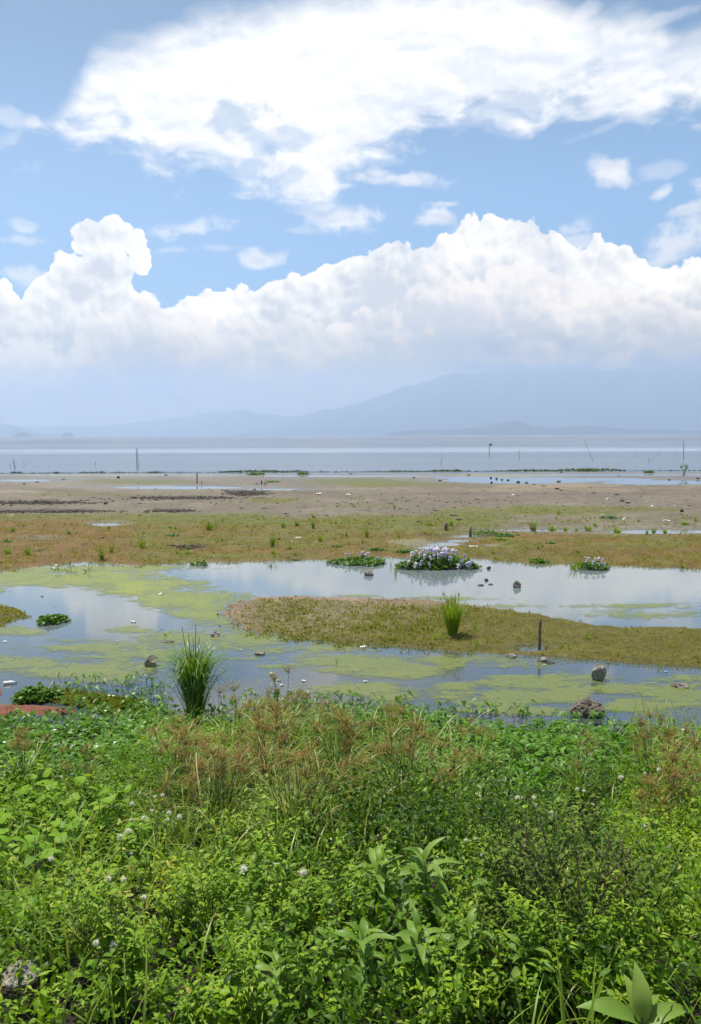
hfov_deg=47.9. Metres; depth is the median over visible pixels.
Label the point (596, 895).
dark bush
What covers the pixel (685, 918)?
leafy weed
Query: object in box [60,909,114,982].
leafy weed
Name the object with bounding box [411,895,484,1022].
leafy weed
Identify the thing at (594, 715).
water spinach shoots
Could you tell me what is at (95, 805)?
broad leaf weed
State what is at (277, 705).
sedge
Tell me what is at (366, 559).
water hyacinth
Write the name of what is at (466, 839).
fluffy weed
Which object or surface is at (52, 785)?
broad leaf weed
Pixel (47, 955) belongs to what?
leafy weed
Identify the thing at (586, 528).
grass tuft
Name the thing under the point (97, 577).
algae
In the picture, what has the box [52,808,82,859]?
broad leaf weed
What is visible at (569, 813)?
leafy weed
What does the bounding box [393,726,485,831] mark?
sedge
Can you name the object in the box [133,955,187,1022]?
leafy weed
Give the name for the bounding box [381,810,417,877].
leafy weed
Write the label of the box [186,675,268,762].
sedge
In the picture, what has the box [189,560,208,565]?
water hyacinth
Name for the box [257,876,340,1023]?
leafy weed
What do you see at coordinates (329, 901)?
leafy weed
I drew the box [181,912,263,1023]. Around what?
leafy weed
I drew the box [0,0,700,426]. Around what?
sky
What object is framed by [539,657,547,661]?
stone
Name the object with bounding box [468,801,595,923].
dark bush
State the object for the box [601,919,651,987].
leafy weed
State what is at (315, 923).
broad leaf weed
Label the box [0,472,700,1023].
ground
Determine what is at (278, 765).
sedge
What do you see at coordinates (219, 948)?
leafy weed
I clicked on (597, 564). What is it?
water hyacinth
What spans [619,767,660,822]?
fluffy weed
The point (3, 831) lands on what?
broad leaf weed
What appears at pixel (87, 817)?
broad leaf weed
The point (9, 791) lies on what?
broad leaf weed
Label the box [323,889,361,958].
leafy weed
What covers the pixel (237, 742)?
sedge
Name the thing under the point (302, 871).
fluffy weed
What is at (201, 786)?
sedge
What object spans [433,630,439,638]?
grass tuft
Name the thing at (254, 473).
leafy plant
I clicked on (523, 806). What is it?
fluffy weed
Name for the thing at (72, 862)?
broad leaf weed
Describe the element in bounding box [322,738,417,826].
sedge
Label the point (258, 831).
leafy weed
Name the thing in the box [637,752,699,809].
sedge
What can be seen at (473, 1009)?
leafy weed
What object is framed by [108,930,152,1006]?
broad leaf weed
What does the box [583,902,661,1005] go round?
leafy weed
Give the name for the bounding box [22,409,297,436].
ridge
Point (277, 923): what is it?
leafy weed
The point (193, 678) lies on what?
grass clump
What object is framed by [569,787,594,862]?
fluffy weed
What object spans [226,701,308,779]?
sedge
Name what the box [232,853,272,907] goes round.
lance leaf weed
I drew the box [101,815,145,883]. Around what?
fluffy weed
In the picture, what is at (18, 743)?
sedge
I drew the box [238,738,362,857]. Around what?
sedge
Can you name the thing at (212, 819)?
leafy weed
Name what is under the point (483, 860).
leafy weed
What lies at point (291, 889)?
leafy weed
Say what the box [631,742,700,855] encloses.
sedge
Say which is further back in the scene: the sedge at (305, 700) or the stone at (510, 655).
the stone at (510, 655)
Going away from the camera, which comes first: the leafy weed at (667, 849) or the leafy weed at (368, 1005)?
the leafy weed at (368, 1005)
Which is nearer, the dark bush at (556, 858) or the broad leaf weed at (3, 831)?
the dark bush at (556, 858)
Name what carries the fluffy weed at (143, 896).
on the ground at (298, 506)
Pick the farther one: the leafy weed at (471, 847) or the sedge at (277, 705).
the sedge at (277, 705)
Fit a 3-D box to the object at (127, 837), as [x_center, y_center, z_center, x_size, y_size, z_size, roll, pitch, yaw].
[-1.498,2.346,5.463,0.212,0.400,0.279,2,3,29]
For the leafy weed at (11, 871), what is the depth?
4.73 m
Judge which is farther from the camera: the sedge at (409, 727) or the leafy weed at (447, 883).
the sedge at (409, 727)
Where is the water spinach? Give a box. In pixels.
[0,692,700,811]
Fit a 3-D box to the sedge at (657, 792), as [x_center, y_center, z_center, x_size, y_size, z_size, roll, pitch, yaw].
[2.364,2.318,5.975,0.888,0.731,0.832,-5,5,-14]
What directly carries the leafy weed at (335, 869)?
on the ground at (298, 506)
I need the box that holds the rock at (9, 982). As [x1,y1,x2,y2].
[0,960,39,988]
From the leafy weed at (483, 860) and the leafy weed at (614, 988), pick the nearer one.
the leafy weed at (614, 988)
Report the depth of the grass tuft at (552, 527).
32.44 m
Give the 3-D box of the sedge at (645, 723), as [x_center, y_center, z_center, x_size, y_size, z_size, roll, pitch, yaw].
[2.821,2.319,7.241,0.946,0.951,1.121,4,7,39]
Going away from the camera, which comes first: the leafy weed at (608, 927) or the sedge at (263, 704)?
the leafy weed at (608, 927)
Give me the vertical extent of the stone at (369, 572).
0.193 m
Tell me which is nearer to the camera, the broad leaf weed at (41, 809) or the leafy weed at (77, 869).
the leafy weed at (77, 869)
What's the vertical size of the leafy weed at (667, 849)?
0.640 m
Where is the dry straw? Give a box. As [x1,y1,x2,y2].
[121,699,510,855]
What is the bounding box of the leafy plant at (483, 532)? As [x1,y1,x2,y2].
[472,529,499,536]
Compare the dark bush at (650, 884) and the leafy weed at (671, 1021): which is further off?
the dark bush at (650, 884)
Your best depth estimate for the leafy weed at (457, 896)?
3.84 m
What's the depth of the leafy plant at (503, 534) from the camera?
30.57 m
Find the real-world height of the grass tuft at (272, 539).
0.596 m
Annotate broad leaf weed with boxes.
[0,750,32,806]
[0,774,41,829]
[0,782,16,812]
[0,805,16,843]
[0,812,48,873]
[0,835,24,891]
[0,847,21,887]
[12,796,47,848]
[13,800,39,830]
[13,892,52,962]
[18,784,68,834]
[22,780,57,829]
[24,760,53,799]
[24,831,66,892]
[36,774,96,832]
[36,810,78,876]
[41,768,88,808]
[43,789,63,819]
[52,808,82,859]
[65,809,100,847]
[65,860,100,895]
[69,934,130,1021]
[76,800,94,832]
[77,783,100,811]
[83,855,119,896]
[86,784,135,862]
[86,828,120,861]
[89,794,108,816]
[99,782,127,831]
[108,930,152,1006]
[116,817,149,870]
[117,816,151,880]
[156,989,199,1023]
[177,896,195,924]
[214,985,270,1023]
[220,895,248,956]
[273,912,302,938]
[289,908,325,964]
[382,937,398,968]
[396,961,416,1019]
[431,996,451,1022]
[566,855,595,892]
[566,969,630,1023]
[581,938,621,1021]
[651,966,677,1023]
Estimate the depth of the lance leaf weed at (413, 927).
3.46 m
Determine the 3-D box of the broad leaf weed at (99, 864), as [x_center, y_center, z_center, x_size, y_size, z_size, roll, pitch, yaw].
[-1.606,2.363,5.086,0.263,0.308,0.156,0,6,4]
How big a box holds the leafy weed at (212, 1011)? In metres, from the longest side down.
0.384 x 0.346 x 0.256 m
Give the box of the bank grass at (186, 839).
[0,683,700,1023]
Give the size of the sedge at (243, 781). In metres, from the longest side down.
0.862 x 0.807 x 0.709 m
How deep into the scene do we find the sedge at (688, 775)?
6.10 m
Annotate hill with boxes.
[0,424,58,436]
[384,421,700,434]
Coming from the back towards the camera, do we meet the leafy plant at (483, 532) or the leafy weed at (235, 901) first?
the leafy plant at (483, 532)
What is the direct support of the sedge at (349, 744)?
on the ground at (298, 506)
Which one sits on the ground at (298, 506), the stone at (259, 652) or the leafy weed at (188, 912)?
the leafy weed at (188, 912)
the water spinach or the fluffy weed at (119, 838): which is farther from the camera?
the water spinach
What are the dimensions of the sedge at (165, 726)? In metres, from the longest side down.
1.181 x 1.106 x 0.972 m
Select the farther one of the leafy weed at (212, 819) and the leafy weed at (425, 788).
the leafy weed at (425, 788)
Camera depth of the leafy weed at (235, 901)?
4.20 m
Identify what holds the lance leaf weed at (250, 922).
on the ground at (298, 506)
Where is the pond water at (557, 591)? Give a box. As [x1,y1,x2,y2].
[0,474,700,737]
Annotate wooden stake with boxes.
[444,522,447,530]
[469,527,471,536]
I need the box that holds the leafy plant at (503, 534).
[494,532,515,536]
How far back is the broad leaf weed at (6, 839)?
5.10 m
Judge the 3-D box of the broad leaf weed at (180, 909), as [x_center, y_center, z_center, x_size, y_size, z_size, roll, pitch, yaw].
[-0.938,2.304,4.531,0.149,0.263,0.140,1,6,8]
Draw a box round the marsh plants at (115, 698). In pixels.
[0,489,700,716]
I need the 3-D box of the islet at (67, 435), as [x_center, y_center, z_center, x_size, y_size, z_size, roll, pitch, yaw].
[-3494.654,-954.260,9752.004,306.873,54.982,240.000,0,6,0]
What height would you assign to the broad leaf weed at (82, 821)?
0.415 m
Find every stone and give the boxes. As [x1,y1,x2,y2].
[144,655,158,666]
[210,631,219,636]
[254,651,265,654]
[364,569,373,575]
[506,653,516,657]
[513,581,520,587]
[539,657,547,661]
[569,698,604,717]
[591,663,606,680]
[670,682,688,688]
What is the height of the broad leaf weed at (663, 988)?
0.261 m
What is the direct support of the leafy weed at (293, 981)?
on the ground at (298, 506)
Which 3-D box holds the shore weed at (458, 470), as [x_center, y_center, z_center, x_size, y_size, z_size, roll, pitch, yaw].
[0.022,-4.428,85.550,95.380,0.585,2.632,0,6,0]
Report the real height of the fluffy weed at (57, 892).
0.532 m
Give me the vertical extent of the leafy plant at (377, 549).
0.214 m
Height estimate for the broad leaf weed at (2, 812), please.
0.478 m
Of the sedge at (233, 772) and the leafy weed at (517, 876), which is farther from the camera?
the sedge at (233, 772)
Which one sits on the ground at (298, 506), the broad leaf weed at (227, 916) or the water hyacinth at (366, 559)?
the broad leaf weed at (227, 916)
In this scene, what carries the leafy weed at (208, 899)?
on the ground at (298, 506)
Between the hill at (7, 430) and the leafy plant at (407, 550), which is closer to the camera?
the leafy plant at (407, 550)
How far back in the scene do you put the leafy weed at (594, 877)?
4.13 m
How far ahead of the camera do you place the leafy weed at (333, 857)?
4.16 m
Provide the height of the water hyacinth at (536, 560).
0.210 m
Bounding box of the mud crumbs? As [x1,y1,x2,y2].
[0,483,690,560]
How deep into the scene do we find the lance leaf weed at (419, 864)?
3.96 m
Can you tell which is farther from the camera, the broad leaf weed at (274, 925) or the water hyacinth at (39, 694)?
the water hyacinth at (39, 694)
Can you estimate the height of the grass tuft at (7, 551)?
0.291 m
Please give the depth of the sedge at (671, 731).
7.50 m
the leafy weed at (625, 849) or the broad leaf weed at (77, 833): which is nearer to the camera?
the leafy weed at (625, 849)
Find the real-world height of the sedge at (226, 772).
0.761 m
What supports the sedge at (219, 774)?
on the ground at (298, 506)
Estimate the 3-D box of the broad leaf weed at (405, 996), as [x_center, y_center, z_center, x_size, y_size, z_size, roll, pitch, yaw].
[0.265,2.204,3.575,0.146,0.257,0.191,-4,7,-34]
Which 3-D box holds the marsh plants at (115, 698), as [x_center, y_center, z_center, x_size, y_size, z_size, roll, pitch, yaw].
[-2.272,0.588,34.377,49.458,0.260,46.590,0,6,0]
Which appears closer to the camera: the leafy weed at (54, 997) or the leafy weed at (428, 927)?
the leafy weed at (54, 997)
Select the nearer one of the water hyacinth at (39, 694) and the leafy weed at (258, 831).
the leafy weed at (258, 831)
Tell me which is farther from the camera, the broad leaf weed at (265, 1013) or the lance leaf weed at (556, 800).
the lance leaf weed at (556, 800)
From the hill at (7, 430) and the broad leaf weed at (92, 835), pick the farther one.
the hill at (7, 430)
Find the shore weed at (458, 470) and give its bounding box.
[1,468,700,473]
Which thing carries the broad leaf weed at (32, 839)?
on the ground at (298, 506)
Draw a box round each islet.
[11,432,33,436]
[60,433,75,436]
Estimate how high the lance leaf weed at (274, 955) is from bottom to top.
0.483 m
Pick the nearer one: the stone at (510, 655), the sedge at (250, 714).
the sedge at (250, 714)
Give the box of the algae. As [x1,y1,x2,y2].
[0,565,700,715]
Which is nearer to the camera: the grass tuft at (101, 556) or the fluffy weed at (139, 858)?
the fluffy weed at (139, 858)
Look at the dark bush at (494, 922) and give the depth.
3.69 m
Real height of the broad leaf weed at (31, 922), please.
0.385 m
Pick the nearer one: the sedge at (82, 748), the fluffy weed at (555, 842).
the fluffy weed at (555, 842)
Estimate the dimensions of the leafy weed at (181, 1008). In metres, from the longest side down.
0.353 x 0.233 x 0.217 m
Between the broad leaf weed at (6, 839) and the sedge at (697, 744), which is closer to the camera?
the broad leaf weed at (6, 839)
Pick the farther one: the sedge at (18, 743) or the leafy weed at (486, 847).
the sedge at (18, 743)
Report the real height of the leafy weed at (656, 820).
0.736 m
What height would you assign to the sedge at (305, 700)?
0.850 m
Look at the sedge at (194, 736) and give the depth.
7.00 m
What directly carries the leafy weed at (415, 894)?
on the ground at (298, 506)
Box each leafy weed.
[0,853,21,909]
[0,965,72,1023]
[11,894,70,971]
[20,878,79,986]
[53,833,131,959]
[58,861,113,914]
[59,840,101,915]
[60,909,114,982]
[61,856,149,985]
[63,956,138,1023]
[64,868,153,1001]
[76,913,124,968]
[100,904,160,978]
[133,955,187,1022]
[143,858,218,944]
[148,888,184,966]
[152,982,204,1023]
[156,876,206,942]
[177,837,244,954]
[178,970,267,1023]
[179,955,242,1023]
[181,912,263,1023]
[194,787,267,911]
[203,922,243,982]
[206,816,256,866]
[208,932,263,1017]
[212,818,289,940]
[223,802,282,864]
[224,886,276,992]
[244,952,311,1019]
[246,773,307,876]
[255,853,309,965]
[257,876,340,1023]
[270,862,365,959]
[282,871,318,933]
[296,869,361,927]
[298,831,365,946]
[300,970,349,1023]
[318,873,374,997]
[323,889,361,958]
[327,836,385,918]
[330,853,356,889]
[332,980,409,1023]
[337,827,404,943]
[375,839,423,951]
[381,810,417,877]
[390,956,493,1023]
[402,847,453,923]
[409,908,463,962]
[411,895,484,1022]
[413,767,462,867]
[414,900,506,1023]
[419,857,481,977]
[419,988,491,1023]
[420,836,473,912]
[444,829,491,901]
[446,902,509,1020]
[453,825,519,875]
[467,824,505,866]
[472,822,510,880]
[476,822,558,967]
[483,833,542,927]
[488,910,521,984]
[497,883,578,1023]
[502,882,572,1020]
[508,899,581,1005]
[532,823,580,905]
[550,898,587,960]
[559,790,581,849]
[571,881,592,921]
[580,860,641,952]
[582,860,656,986]
[582,940,644,1020]
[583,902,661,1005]
[599,884,670,990]
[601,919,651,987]
[608,833,645,888]
[642,797,700,919]
[649,978,684,1023]
[651,890,700,958]
[655,879,693,925]
[657,836,700,937]
[671,930,700,1002]
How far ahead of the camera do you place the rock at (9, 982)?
3.61 m
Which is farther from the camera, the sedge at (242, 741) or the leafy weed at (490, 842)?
the sedge at (242, 741)
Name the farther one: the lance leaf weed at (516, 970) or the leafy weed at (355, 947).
the leafy weed at (355, 947)
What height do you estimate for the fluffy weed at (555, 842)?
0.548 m
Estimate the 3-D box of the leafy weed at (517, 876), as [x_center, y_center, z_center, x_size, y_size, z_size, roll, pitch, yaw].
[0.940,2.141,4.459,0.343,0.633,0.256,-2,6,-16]
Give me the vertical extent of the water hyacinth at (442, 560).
0.642 m
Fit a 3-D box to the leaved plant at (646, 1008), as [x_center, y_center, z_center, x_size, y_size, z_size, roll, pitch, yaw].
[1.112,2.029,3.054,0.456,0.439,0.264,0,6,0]
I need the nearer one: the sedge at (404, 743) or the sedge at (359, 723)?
the sedge at (404, 743)
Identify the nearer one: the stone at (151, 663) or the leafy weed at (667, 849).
the leafy weed at (667, 849)
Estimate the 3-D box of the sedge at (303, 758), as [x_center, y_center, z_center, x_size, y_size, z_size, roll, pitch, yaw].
[-0.417,2.092,5.795,1.216,1.001,1.139,1,8,17]
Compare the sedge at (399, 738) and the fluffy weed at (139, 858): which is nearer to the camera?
the fluffy weed at (139, 858)
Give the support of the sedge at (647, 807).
on the ground at (298, 506)
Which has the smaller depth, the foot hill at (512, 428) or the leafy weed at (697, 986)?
the leafy weed at (697, 986)
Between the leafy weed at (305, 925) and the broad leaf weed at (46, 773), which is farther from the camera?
the broad leaf weed at (46, 773)
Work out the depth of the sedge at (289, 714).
7.87 m
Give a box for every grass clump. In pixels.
[146,624,241,722]
[432,590,473,635]
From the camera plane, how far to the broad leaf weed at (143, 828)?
5.44 m
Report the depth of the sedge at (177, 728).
7.44 m
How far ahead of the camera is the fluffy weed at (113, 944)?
3.50 m
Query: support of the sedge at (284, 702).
on the ground at (298, 506)
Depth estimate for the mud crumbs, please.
45.74 m
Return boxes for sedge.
[0,720,65,799]
[38,739,117,819]
[116,717,232,809]
[126,706,225,806]
[127,728,237,835]
[129,770,223,859]
[130,752,214,834]
[143,719,242,786]
[143,726,272,840]
[144,715,256,812]
[154,743,263,841]
[164,752,248,829]
[167,741,282,849]
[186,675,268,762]
[194,747,264,805]
[206,704,315,810]
[207,731,284,798]
[211,747,274,817]
[214,713,324,804]
[215,746,282,810]
[223,718,276,777]
[223,730,376,851]
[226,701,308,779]
[228,697,290,741]
[229,695,295,762]
[234,710,304,775]
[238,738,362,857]
[238,742,320,814]
[241,694,317,764]
[243,665,326,745]
[246,695,306,748]
[248,694,314,747]
[248,752,336,833]
[267,707,319,760]
[267,711,394,828]
[272,689,317,747]
[282,688,337,751]
[283,691,383,796]
[294,706,379,792]
[312,751,396,851]
[313,715,382,788]
[317,702,360,758]
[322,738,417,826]
[329,705,470,825]
[331,719,375,759]
[344,700,445,776]
[351,700,461,790]
[371,729,430,790]
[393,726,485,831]
[400,742,535,844]
[449,716,510,780]
[536,728,621,804]
[596,707,696,801]
[596,768,689,855]
[614,769,700,850]
[620,739,684,786]
[620,744,685,813]
[623,713,700,783]
[625,761,700,858]
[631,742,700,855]
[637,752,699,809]
[645,758,700,852]
[658,733,700,817]
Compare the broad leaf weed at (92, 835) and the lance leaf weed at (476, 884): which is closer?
the lance leaf weed at (476, 884)
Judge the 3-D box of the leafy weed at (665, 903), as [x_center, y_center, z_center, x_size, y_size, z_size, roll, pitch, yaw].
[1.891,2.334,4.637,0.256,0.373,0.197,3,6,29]
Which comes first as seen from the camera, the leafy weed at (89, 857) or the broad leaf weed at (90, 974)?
the broad leaf weed at (90, 974)
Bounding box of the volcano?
[239,367,700,435]
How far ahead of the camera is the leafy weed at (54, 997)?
3.23 m
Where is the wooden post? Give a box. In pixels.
[538,618,541,649]
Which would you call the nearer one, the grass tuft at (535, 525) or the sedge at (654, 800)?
the sedge at (654, 800)
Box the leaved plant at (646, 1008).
[576,961,687,1023]
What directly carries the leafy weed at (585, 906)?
on the ground at (298, 506)
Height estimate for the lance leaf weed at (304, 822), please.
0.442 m
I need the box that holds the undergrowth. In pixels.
[0,717,700,1023]
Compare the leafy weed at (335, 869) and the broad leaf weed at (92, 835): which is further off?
the broad leaf weed at (92, 835)
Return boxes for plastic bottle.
[3,681,16,684]
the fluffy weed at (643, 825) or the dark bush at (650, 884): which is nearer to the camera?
the dark bush at (650, 884)
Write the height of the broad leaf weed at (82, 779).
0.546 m
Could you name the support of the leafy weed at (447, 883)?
on the ground at (298, 506)
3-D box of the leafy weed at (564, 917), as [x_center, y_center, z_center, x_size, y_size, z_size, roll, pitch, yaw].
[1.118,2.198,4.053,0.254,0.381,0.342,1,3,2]
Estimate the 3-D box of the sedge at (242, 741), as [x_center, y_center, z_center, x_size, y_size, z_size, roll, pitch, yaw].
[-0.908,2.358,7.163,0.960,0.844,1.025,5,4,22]
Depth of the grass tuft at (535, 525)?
32.01 m
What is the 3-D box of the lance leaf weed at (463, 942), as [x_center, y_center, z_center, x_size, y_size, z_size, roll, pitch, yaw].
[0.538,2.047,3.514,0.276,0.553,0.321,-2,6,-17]
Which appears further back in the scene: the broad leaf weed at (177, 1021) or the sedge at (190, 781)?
the sedge at (190, 781)
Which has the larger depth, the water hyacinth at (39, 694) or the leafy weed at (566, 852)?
the water hyacinth at (39, 694)
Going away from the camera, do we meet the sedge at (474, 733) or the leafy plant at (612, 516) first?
the sedge at (474, 733)
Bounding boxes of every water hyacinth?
[10,681,64,703]
[36,613,70,624]
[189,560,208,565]
[326,551,386,566]
[395,547,481,569]
[529,558,549,563]
[570,557,610,569]
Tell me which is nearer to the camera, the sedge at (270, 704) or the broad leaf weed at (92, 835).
the broad leaf weed at (92, 835)
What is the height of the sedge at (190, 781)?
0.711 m
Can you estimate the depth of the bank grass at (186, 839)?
5.25 m
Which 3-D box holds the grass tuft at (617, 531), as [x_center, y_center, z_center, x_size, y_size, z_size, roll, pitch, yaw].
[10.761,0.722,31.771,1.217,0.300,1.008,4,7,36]
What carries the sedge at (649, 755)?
on the ground at (298, 506)
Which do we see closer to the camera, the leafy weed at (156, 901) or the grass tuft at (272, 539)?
the leafy weed at (156, 901)
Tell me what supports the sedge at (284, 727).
on the ground at (298, 506)
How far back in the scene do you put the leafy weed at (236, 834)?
5.45 m
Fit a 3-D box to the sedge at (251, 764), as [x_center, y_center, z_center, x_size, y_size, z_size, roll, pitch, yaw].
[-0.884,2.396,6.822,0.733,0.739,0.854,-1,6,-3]
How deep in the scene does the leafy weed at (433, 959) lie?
3.17 m
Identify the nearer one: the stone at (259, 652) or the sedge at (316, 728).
the sedge at (316, 728)
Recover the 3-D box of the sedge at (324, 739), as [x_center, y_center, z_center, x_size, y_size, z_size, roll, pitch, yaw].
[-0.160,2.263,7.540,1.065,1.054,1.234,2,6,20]
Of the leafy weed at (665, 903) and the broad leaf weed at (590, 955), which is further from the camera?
the leafy weed at (665, 903)
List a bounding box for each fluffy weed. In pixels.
[46,856,83,936]
[92,906,136,1023]
[97,875,146,1010]
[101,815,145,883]
[124,813,182,899]
[129,801,170,864]
[144,793,164,853]
[239,852,306,965]
[464,837,491,900]
[495,777,523,845]
[510,795,552,864]
[534,795,564,871]
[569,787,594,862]
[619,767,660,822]
[641,824,687,886]
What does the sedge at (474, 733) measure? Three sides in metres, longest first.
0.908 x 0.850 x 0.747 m
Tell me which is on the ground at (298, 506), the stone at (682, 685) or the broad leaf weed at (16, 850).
the broad leaf weed at (16, 850)
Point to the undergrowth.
(392, 995)
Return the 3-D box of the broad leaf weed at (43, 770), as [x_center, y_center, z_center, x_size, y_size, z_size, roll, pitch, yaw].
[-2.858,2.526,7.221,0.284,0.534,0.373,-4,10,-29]
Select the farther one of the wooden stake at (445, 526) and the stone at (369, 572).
the wooden stake at (445, 526)
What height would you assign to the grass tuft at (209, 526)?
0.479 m
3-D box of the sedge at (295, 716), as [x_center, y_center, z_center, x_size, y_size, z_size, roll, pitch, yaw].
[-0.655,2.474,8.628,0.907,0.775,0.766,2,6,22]
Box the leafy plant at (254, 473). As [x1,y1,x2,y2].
[247,472,263,474]
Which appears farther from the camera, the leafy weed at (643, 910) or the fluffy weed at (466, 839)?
the fluffy weed at (466, 839)
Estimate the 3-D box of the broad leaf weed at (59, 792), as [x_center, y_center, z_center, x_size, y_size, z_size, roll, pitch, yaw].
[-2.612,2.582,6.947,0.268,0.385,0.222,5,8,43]
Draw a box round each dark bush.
[461,840,537,1010]
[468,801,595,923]
[485,784,648,987]
[489,786,571,902]
[575,772,693,956]
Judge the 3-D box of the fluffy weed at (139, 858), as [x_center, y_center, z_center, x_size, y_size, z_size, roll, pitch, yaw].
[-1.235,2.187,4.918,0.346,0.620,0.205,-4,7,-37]
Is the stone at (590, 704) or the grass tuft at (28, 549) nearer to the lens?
the stone at (590, 704)
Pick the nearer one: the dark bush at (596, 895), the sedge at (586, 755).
the dark bush at (596, 895)
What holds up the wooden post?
on the ground at (298, 506)
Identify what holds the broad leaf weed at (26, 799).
on the ground at (298, 506)
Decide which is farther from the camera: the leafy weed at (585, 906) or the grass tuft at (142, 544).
the grass tuft at (142, 544)
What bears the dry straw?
on the ground at (298, 506)
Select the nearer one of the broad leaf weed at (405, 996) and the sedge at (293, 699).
the broad leaf weed at (405, 996)
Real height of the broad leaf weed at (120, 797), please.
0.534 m
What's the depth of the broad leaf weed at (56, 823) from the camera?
5.51 m
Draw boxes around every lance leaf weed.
[221,900,279,993]
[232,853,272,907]
[244,949,308,1023]
[286,810,323,877]
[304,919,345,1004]
[323,917,400,1023]
[338,844,407,972]
[372,904,456,1023]
[388,837,461,969]
[429,903,505,1022]
[464,869,521,975]
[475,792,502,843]
[490,932,558,1023]
[537,796,568,845]
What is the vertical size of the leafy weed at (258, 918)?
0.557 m
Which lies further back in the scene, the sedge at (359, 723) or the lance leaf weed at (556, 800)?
the sedge at (359, 723)
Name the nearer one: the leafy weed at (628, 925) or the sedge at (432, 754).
the leafy weed at (628, 925)
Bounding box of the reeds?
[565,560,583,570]
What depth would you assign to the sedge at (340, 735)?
7.54 m
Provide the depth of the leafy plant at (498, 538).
29.42 m
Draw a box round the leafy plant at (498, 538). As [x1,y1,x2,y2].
[488,537,509,540]
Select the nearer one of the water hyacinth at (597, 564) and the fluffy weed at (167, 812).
the fluffy weed at (167, 812)
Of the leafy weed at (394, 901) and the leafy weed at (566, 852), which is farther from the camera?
the leafy weed at (566, 852)
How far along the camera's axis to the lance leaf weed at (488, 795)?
6.34 m
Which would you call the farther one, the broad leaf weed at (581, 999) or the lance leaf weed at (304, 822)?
the lance leaf weed at (304, 822)
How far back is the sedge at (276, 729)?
7.08 m
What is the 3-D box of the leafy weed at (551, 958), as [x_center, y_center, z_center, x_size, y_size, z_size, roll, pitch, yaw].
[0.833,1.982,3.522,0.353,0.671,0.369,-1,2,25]
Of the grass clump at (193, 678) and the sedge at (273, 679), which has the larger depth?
the grass clump at (193, 678)
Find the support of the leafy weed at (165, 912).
on the ground at (298, 506)
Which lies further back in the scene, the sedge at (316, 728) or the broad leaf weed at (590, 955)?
the sedge at (316, 728)
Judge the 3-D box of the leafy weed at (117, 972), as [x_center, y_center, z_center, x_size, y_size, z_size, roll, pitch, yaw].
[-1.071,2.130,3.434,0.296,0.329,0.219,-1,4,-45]
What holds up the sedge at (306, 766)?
on the ground at (298, 506)
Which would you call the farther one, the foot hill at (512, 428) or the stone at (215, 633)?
the foot hill at (512, 428)
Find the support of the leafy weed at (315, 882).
on the ground at (298, 506)
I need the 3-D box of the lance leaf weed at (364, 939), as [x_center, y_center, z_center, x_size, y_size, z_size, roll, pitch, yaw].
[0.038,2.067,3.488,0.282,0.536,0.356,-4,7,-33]
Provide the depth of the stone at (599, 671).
12.85 m
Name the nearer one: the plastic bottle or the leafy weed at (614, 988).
the leafy weed at (614, 988)
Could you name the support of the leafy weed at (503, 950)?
on the ground at (298, 506)
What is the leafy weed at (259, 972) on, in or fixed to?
on the ground at (298, 506)
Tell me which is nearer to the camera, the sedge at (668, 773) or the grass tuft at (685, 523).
the sedge at (668, 773)
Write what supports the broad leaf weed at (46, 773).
on the ground at (298, 506)
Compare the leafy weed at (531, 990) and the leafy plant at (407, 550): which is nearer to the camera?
the leafy weed at (531, 990)
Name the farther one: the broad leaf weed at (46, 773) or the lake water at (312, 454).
the lake water at (312, 454)
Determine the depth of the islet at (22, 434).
9383.92 m
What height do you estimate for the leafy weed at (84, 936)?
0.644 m
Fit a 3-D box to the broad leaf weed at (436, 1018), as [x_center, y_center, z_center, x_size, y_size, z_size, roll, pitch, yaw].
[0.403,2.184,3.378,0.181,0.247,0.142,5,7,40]
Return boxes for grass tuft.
[0,546,15,553]
[23,546,31,554]
[94,544,107,559]
[136,536,147,547]
[204,519,216,529]
[269,534,275,546]
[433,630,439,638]
[526,517,539,531]
[546,525,557,530]
[582,524,593,530]
[611,527,625,532]
[679,520,693,524]
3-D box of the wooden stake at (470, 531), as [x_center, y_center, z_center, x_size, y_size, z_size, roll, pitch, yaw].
[4.713,0.853,31.062,0.122,0.554,0.124,0,6,0]
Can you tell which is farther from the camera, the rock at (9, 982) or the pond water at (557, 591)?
the pond water at (557, 591)
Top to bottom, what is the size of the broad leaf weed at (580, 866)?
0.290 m
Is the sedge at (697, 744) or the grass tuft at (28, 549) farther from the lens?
the grass tuft at (28, 549)
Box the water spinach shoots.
[0,561,700,728]
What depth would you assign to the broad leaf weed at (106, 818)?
5.90 m
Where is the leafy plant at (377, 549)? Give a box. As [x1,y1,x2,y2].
[368,547,386,551]
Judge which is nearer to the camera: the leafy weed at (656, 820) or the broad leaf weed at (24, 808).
the leafy weed at (656, 820)
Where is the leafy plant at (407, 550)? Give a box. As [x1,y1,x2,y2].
[394,548,414,553]
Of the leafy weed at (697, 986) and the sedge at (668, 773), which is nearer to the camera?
the leafy weed at (697, 986)
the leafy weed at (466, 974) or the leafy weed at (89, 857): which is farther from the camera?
the leafy weed at (89, 857)
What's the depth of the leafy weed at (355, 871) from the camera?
4.60 m
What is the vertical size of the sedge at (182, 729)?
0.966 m
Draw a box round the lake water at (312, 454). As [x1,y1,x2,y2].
[0,434,700,474]
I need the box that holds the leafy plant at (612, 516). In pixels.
[599,514,620,518]
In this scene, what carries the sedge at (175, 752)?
on the ground at (298, 506)
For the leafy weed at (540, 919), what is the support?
on the ground at (298, 506)

